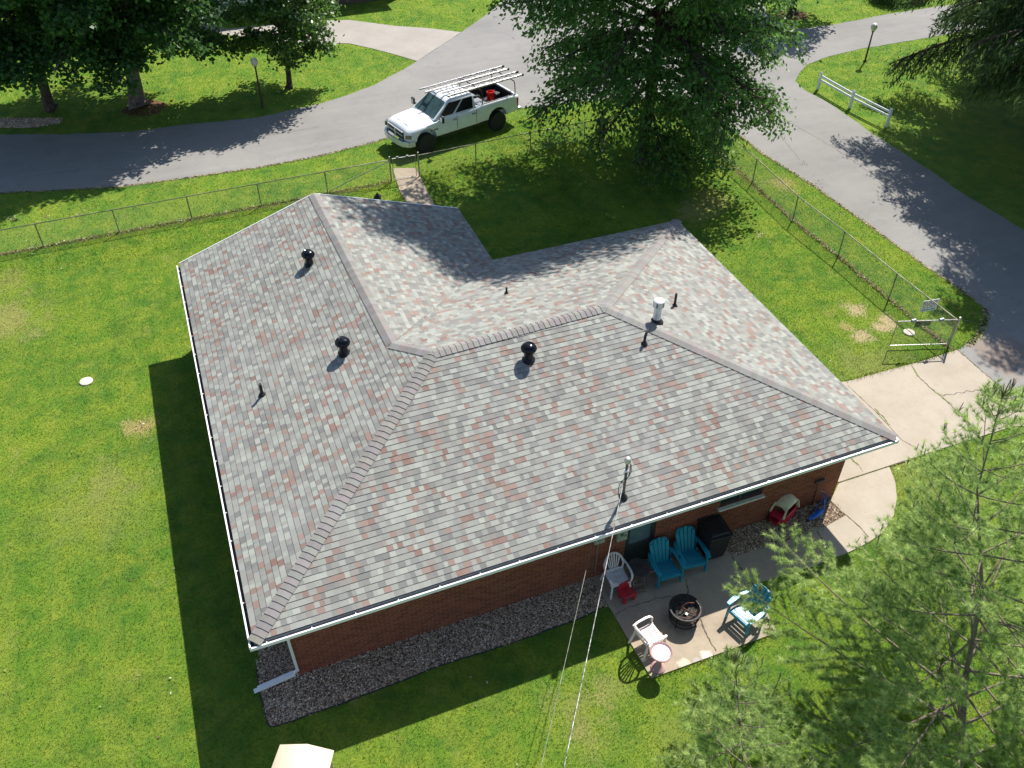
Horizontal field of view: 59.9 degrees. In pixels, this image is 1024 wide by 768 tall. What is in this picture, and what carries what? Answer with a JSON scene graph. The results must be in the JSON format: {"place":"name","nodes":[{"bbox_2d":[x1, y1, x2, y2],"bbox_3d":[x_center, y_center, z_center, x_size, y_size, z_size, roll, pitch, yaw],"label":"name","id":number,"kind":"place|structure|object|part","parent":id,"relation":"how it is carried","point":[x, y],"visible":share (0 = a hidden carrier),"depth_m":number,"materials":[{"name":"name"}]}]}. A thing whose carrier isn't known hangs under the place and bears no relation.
{"place":"outdoors","nodes":[
{"label":"outdoors","id":0,"kind":"place"},
{"bbox_2d":[0,117,62,127],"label":"gravel","id":1,"kind":"structure","parent":0,"point":[29,122],"depth_m":41.57,"materials":[{"name":"grey gravel"}]},
{"bbox_2d":[203,20,460,60],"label":"neighbour driveway","id":2,"kind":"structure","parent":0,"point":[415,43],"depth_m":50.03,"materials":[{"name":"concrete"}]},
{"bbox_2d":[0,0,1023,767],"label":"ground","id":3,"kind":"structure","parent":0,"point":[976,154],"depth_m":26.72,"materials":[{"name":"green plant"}]},
{"bbox_2d":[0,0,152,112],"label":"maple tree","id":4,"kind":"object","parent":3,"relation":"on","point":[13,50],"visible":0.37,"depth_m":37.23,"materials":[{"name":"green plant"}]},
{"bbox_2d":[79,377,92,385],"bbox_3d":[-13.336,-0.086,27.821,0.400,0.052,0.396,-15,43,-16],"label":"utility cover","id":5,"kind":"object","parent":3,"relation":"on","point":[86,381],"visible":1,"depth_m":27.78,"materials":[{"name":"white plastic"}]},
{"bbox_2d":[0,0,243,110],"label":"maple tree","id":6,"kind":"object","parent":3,"relation":"on","point":[170,27],"visible":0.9,"depth_m":37.97,"materials":[{"name":"green plant"}]},
{"bbox_2d":[122,99,167,115],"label":"mulch bed","id":7,"kind":"object","parent":3,"relation":"on","point":[158,109],"visible":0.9,"depth_m":42.74,"materials":[{"name":"brown soil"}]},
{"bbox_2d":[0,156,391,251],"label":"chain link fence","id":8,"kind":"object","parent":3,"relation":"on","point":[113,214],"visible":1,"depth_m":34.87,"materials":[{"name":"metal"}]},
{"bbox_2d":[250,57,264,108],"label":"lamp post","id":9,"kind":"object","parent":3,"relation":"on","point":[254,61],"visible":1,"depth_m":41.87,"materials":[{"name":"black metal"}]},
{"bbox_2d":[212,0,346,88],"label":"pear tree","id":10,"kind":"object","parent":3,"relation":"on","point":[287,19],"visible":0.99,"depth_m":41.86,"materials":[{"name":"green plant"}]},
{"bbox_2d":[202,0,378,20],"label":"neighbour house","id":11,"kind":"structure","parent":3,"relation":"on","point":[343,2],"depth_m":53.84,"materials":[{"name":"brown brick"}]},
{"bbox_2d":[202,0,267,20],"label":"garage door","id":12,"kind":"structure","parent":11,"relation":"in","point":[218,0],"depth_m":51.75,"materials":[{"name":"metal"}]},
{"bbox_2d":[271,744,333,767],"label":"tan shed","id":13,"kind":"structure","parent":3,"relation":"on","point":[299,756],"depth_m":16.77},
{"bbox_2d":[373,193,381,199],"bbox_3d":[-5.191,-6.857,34.595,0.283,1.380,0.283,4,41,4],"label":"yard lantern","id":14,"kind":"object","parent":3,"relation":"on","point":[377,196],"visible":0.41,"depth_m":34.18,"materials":[{"name":"black paint"}]},
{"bbox_2d":[393,168,434,204],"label":"front walk","id":15,"kind":"structure","parent":3,"relation":"on","point":[413,189],"depth_m":37.11,"materials":[{"name":"concrete"}]},
{"bbox_2d":[255,577,608,725],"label":"gravel","id":16,"kind":"structure","parent":3,"relation":"on","point":[289,702],"depth_m":20.64,"materials":[{"name":"grey gravel"}]},
{"bbox_2d":[256,606,602,726],"bbox_3d":[-1.819,6.011,20.970,8.185,0.032,1.666,-15,43,-16],"label":"bed edging","id":17,"kind":"object","parent":16,"relation":"on","point":[408,677],"visible":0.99,"depth_m":20.20,"materials":[{"name":"black plastic"}]},
{"bbox_2d":[384,70,520,153],"bbox_3d":[-2.724,-12.348,40.297,6.390,2.089,2.640,-26,47,-26],"label":"pickup truck","id":18,"kind":"object","parent":3,"relation":"on","point":[424,119],"visible":0.91,"depth_m":39.43,"materials":[{"name":"white paint"}]},
{"bbox_3d":[-2.735,-11.811,39.273,1.341,1.181,0.263,-26,47,-26],"label":"door","id":19,"kind":"part","parent":18,"relation":"part of","materials":[{"name":"white paint"}]},
{"bbox_2d":[419,65,508,92],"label":"extension ladder","id":20,"kind":"object","parent":18,"relation":"on","point":[466,80],"visible":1,"depth_m":40.28,"materials":[{"name":"metal"}]},
{"bbox_3d":[-2.069,-12.124,39.632,1.067,1.182,0.252,-26,47,-26],"label":"door","id":21,"kind":"part","parent":18,"relation":"part of","materials":[{"name":"white paint"}]},
{"bbox_2d":[474,98,485,104],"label":"tool case","id":22,"kind":"object","parent":18,"relation":"in","point":[477,101],"visible":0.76,"depth_m":40.33,"materials":[{"name":"white plastic"}]},
{"bbox_2d":[442,71,523,96],"bbox_3d":[-1.276,-13.514,39.981,4.170,0.105,0.495,-26,48,-26],"label":"extension ladder","id":23,"kind":"object","parent":18,"relation":"on","point":[484,85],"visible":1,"depth_m":39.92,"materials":[{"name":"metal"}]},
{"bbox_2d":[486,90,493,101],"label":"bucket","id":24,"kind":"object","parent":18,"relation":"in","point":[490,95],"visible":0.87,"depth_m":40.92,"materials":[{"name":"red plastic"}]},
{"bbox_2d":[493,90,500,99],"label":"gear bag","id":25,"kind":"object","parent":18,"relation":"in","point":[497,95],"visible":0.5,"depth_m":41.44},
{"bbox_2d":[1,100,990,682],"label":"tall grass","id":26,"kind":"structure","parent":3,"relation":"on","point":[541,150],"depth_m":34.93,"materials":[{"name":"green plant"}]},
{"bbox_2d":[0,142,1017,764],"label":"leaf litter","id":27,"kind":"object","parent":3,"relation":"on","point":[486,224],"visible":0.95,"depth_m":33.99,"materials":[{"name":"brown plant"}]},
{"bbox_2d":[176,193,898,692],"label":"brick house","id":28,"kind":"structure","parent":3,"relation":"on","point":[420,419],"depth_m":21.97,"materials":[{"name":"grey"}]},
{"bbox_2d":[541,542,592,765],"bbox_3d":[0.783,6.019,16.494,0.011,2.530,10.417,9,42,10],"label":"thin cable","id":29,"kind":"object","parent":28,"relation":"attached to","point":[565,660],"visible":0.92,"depth_m":17.64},
{"bbox_2d":[564,477,624,767],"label":"service cable","id":30,"kind":"object","parent":28,"relation":"attached to","point":[592,632],"visible":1,"depth_m":15.99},
{"bbox_2d":[623,521,655,563],"bbox_3d":[3.172,3.749,21.993,0.820,2.025,0.100,-15,43,-16],"label":"door","id":31,"kind":"structure","parent":28,"relation":"in","point":[638,539],"depth_m":22.19,"materials":[{"name":"green paint"}]},
{"bbox_2d":[717,487,764,511],"bbox_3d":[5.846,2.660,22.415,1.360,0.976,0.188,-15,43,-16],"label":"window","id":32,"kind":"structure","parent":28,"relation":"in","point":[755,491],"depth_m":22.69,"materials":[{"name":"white glass"}]},
{"bbox_2d":[417,113,681,176],"bbox_3d":[2.080,-10.980,39.510,13.250,1.200,0.201,-16,44,-17],"label":"chain link fence","id":33,"kind":"object","parent":3,"relation":"on","point":[418,155],"visible":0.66,"depth_m":38.62,"materials":[{"name":"metal"}]},
{"bbox_2d":[392,155,416,179],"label":"chain link gate","id":34,"kind":"structure","parent":33,"relation":"attached to","point":[405,167],"depth_m":37.33,"materials":[{"name":"metal"}]},
{"bbox_2d":[472,0,821,197],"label":"oak tree","id":35,"kind":"object","parent":3,"relation":"on","point":[681,32],"visible":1,"depth_m":33.43,"materials":[{"name":"green plant"}]},
{"bbox_2d":[651,645,824,767],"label":"pine tree","id":36,"kind":"object","parent":3,"relation":"on","point":[706,750],"visible":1,"depth_m":17.01,"materials":[{"name":"green plant"}]},
{"bbox_2d":[733,532,824,584],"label":"back walk","id":37,"kind":"structure","parent":3,"relation":"on","point":[762,563],"depth_m":22.73,"materials":[{"name":"concrete"}]},
{"bbox_2d":[726,498,844,555],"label":"gravel","id":38,"kind":"structure","parent":3,"relation":"on","point":[767,526],"depth_m":23.50,"materials":[{"name":"grey gravel"}]},
{"bbox_2d":[766,494,799,527],"bbox_3d":[7.203,3.273,23.525,0.810,0.789,0.517,-32,51,-31],"label":"toy car","id":39,"kind":"object","parent":38,"relation":"on","point":[787,505],"visible":0.9,"depth_m":23.37,"materials":[{"name":"red plastic"}]},
{"bbox_2d":[806,493,827,522],"bbox_3d":[8.151,3.319,23.573,0.276,0.644,0.750,29,49,29],"label":"kick scooter","id":40,"kind":"object","parent":38,"relation":"on","point":[816,514],"visible":1,"depth_m":23.67,"materials":[{"name":"blue plastic"}]},
{"bbox_2d":[811,478,824,505],"bbox_3d":[8.100,2.925,23.733,0.300,1.065,0.064,-15,43,-16],"label":"push broom","id":41,"kind":"object","parent":38,"relation":"on","point":[819,481],"visible":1,"depth_m":23.42,"materials":[{"name":"black paint"}]},
{"bbox_2d":[811,490,831,514],"bbox_3d":[8.322,3.196,23.805,0.356,0.557,0.796,22,46,22],"label":"toy bicycle","id":42,"kind":"object","parent":38,"relation":"on","point":[819,501],"visible":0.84,"depth_m":23.78,"materials":[{"name":"blue metal"}]},
{"bbox_2d":[778,10,807,19],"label":"mulch bed","id":43,"kind":"object","parent":3,"relation":"on","point":[802,16],"visible":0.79,"depth_m":52.76,"materials":[{"name":"brown soil"}]},
{"bbox_2d":[788,0,818,15],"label":"shade tree","id":44,"kind":"object","parent":43,"relation":"on","point":[790,11],"visible":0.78,"depth_m":52.73,"materials":[{"name":"green plant"}]},
{"bbox_2d":[705,129,960,347],"bbox_3d":[11.162,-7.145,35.137,0.316,1.290,17.864,-14,43,-15],"label":"chain link fence","id":45,"kind":"object","parent":3,"relation":"on","point":[891,291],"visible":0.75,"depth_m":32.76,"materials":[{"name":"metal"}]},
{"bbox_2d":[889,318,957,345],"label":"chain link gate","id":46,"kind":"structure","parent":45,"relation":"attached to","point":[915,320],"depth_m":28.81,"materials":[{"name":"metal"}]},
{"bbox_2d":[816,71,892,126],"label":"rail fence","id":47,"kind":"object","parent":3,"relation":"on","point":[853,92],"visible":1,"depth_m":42.72,"materials":[{"name":"white paint"}]},
{"bbox_2d":[811,453,926,560],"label":"side walk","id":48,"kind":"structure","parent":3,"relation":"on","point":[873,495],"depth_m":24.02,"materials":[{"name":"beige concrete"}]},
{"bbox_2d":[863,23,877,61],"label":"lamp post","id":49,"kind":"object","parent":3,"relation":"on","point":[874,26],"visible":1,"depth_m":46.63,"materials":[{"name":"black metal"}]},
{"bbox_2d":[722,375,1023,767],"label":"pine tree","id":50,"kind":"object","parent":3,"relation":"on","point":[899,599],"visible":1,"depth_m":16.86,"materials":[{"name":"green plant"}]},
{"bbox_2d":[869,0,923,8],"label":"round shrub","id":51,"kind":"object","parent":3,"relation":"on","point":[894,2],"visible":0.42,"depth_m":54.12,"materials":[{"name":"green plant"}]},
{"bbox_2d":[903,329,914,335],"bbox_3d":[13.348,-1.742,29.869,0.380,0.052,0.376,-15,43,-16],"label":"utility cover","id":52,"kind":"object","parent":3,"relation":"on","point":[907,332],"visible":0.83,"depth_m":29.82,"materials":[{"name":"white plastic"}]},
{"bbox_2d":[920,299,939,315],"bbox_3d":[14.205,-2.562,30.308,0.620,0.750,0.017,-9,42,-10],"label":"yard sign","id":53,"kind":"object","parent":3,"relation":"on","point":[929,305],"visible":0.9,"depth_m":30.21,"materials":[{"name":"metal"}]},
{"bbox_2d":[837,350,1023,482],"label":"driveway pad","id":54,"kind":"object","parent":3,"relation":"on","point":[911,405],"visible":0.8,"depth_m":27.22,"materials":[{"name":"beige concrete"}]},
{"bbox_2d":[880,0,1023,110],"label":"spruce tree","id":55,"kind":"object","parent":3,"relation":"on","point":[955,54],"visible":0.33,"depth_m":41.56,"materials":[{"name":"green plant"}]},
{"bbox_2d":[939,0,1023,119],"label":"spruce tree","id":56,"kind":"object","parent":3,"relation":"on","point":[997,51],"visible":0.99,"depth_m":34.84,"materials":[{"name":"green plant"}]},
{"bbox_2d":[0,0,1023,404],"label":"road","id":57,"kind":"structure","parent":0,"point":[944,228],"depth_m":39.69,"materials":[{"name":"grey asphalt"}]},
{"bbox_2d":[0,135,393,193],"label":"road edge","id":58,"kind":"object","parent":57,"relation":"on","point":[314,156],"visible":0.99,"depth_m":37.63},
{"bbox_2d":[742,136,980,304],"bbox_3d":[13.501,-7.104,35.983,0.400,0.001,14.279,-17,44,-19],"label":"road edge","id":59,"kind":"object","parent":57,"relation":"on","point":[886,237],"visible":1,"depth_m":34.84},
{"bbox_2d":[967,307,990,346],"bbox_3d":[15.873,-1.917,30.098,0.501,0.001,2.651,25,47,25],"label":"road edge","id":60,"kind":"object","parent":57,"relation":"on","point":[986,313],"visible":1,"depth_m":30.05,"materials":[{"name":"grey gravel"}]},
{"bbox_2d":[592,547,774,678],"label":"patio","id":61,"kind":"structure","parent":0,"point":[714,631],"depth_m":21.50,"materials":[{"name":"concrete"}]},
{"bbox_2d":[600,552,632,599],"bbox_3d":[2.570,4.671,21.806,0.658,0.918,0.724,-12,43,-14],"label":"resin chair","id":62,"kind":"object","parent":61,"relation":"on","point":[610,574],"visible":0.98,"depth_m":21.78,"materials":[{"name":"white plastic"}]},
{"bbox_2d":[618,580,636,604],"bbox_3d":[2.813,5.078,21.683,0.396,0.460,0.330,-19,45,-21],"label":"child chair","id":63,"kind":"object","parent":61,"relation":"on","point":[625,591],"visible":1,"depth_m":21.66,"materials":[{"name":"red plastic"}]},
{"bbox_2d":[632,576,645,591],"bbox_3d":[3.096,4.897,21.917,0.347,0.436,0.398,-12,43,-13],"label":"step stool","id":64,"kind":"object","parent":61,"relation":"on","point":[639,583],"visible":0.78,"depth_m":21.82,"materials":[{"name":"plastic"}]},
{"bbox_2d":[628,558,650,588],"bbox_3d":[3.111,4.723,21.956,0.550,0.639,0.613,-15,43,-16],"label":"side table","id":65,"kind":"object","parent":61,"relation":"on","point":[640,567],"visible":0.97,"depth_m":21.74,"materials":[{"name":"black"}]},
{"bbox_2d":[628,615,667,661],"bbox_3d":[3.145,5.797,20.509,0.745,0.945,0.677,-20,45,-22],"label":"resin chair","id":66,"kind":"object","parent":61,"relation":"on","point":[642,632],"visible":0.98,"depth_m":20.52,"materials":[{"name":"white plastic"}]},
{"bbox_2d":[650,642,672,673],"bbox_3d":[3.351,6.266,20.178,0.524,0.668,0.524,-15,43,-16],"label":"side table","id":67,"kind":"object","parent":61,"relation":"on","point":[661,653],"visible":1,"depth_m":20.04,"materials":[{"name":"plastic"}]},
{"bbox_2d":[647,536,685,588],"bbox_3d":[3.785,4.425,22.104,0.820,0.941,0.858,-13,43,-15],"label":"adirondack chair","id":68,"kind":"object","parent":61,"relation":"on","point":[660,549],"visible":0.98,"depth_m":22.12,"materials":[{"name":"teal plastic"}]},
{"bbox_2d":[668,594,701,629],"bbox_3d":[4.121,5.474,21.242,0.794,0.465,0.794,-15,43,-16],"label":"fire pit","id":69,"kind":"object","parent":61,"relation":"on","point":[684,608],"visible":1,"depth_m":21.16,"materials":[{"name":"metal"}]},
{"bbox_2d":[671,525,710,572],"bbox_3d":[4.466,4.192,22.373,0.820,0.941,0.858,-10,42,-12],"label":"adirondack chair","id":70,"kind":"object","parent":61,"relation":"on","point":[687,539],"visible":0.84,"depth_m":22.40,"materials":[{"name":"teal plastic"}]},
{"bbox_2d":[696,514,733,559],"bbox_3d":[5.094,3.935,22.580,0.660,1.010,0.778,-12,43,-14],"label":"wheeled bin","id":71,"kind":"object","parent":61,"relation":"on","point":[715,534],"visible":0.85,"depth_m":22.28,"materials":[{"name":"black plastic"}]},
{"bbox_2d":[724,583,771,636],"bbox_3d":[5.657,5.308,21.112,0.858,0.941,0.820,-26,48,-27],"label":"adirondack chair","id":72,"kind":"object","parent":61,"relation":"on","point":[736,612],"visible":0.57,"depth_m":21.07,"materials":[{"name":"teal plastic"}]}
]}

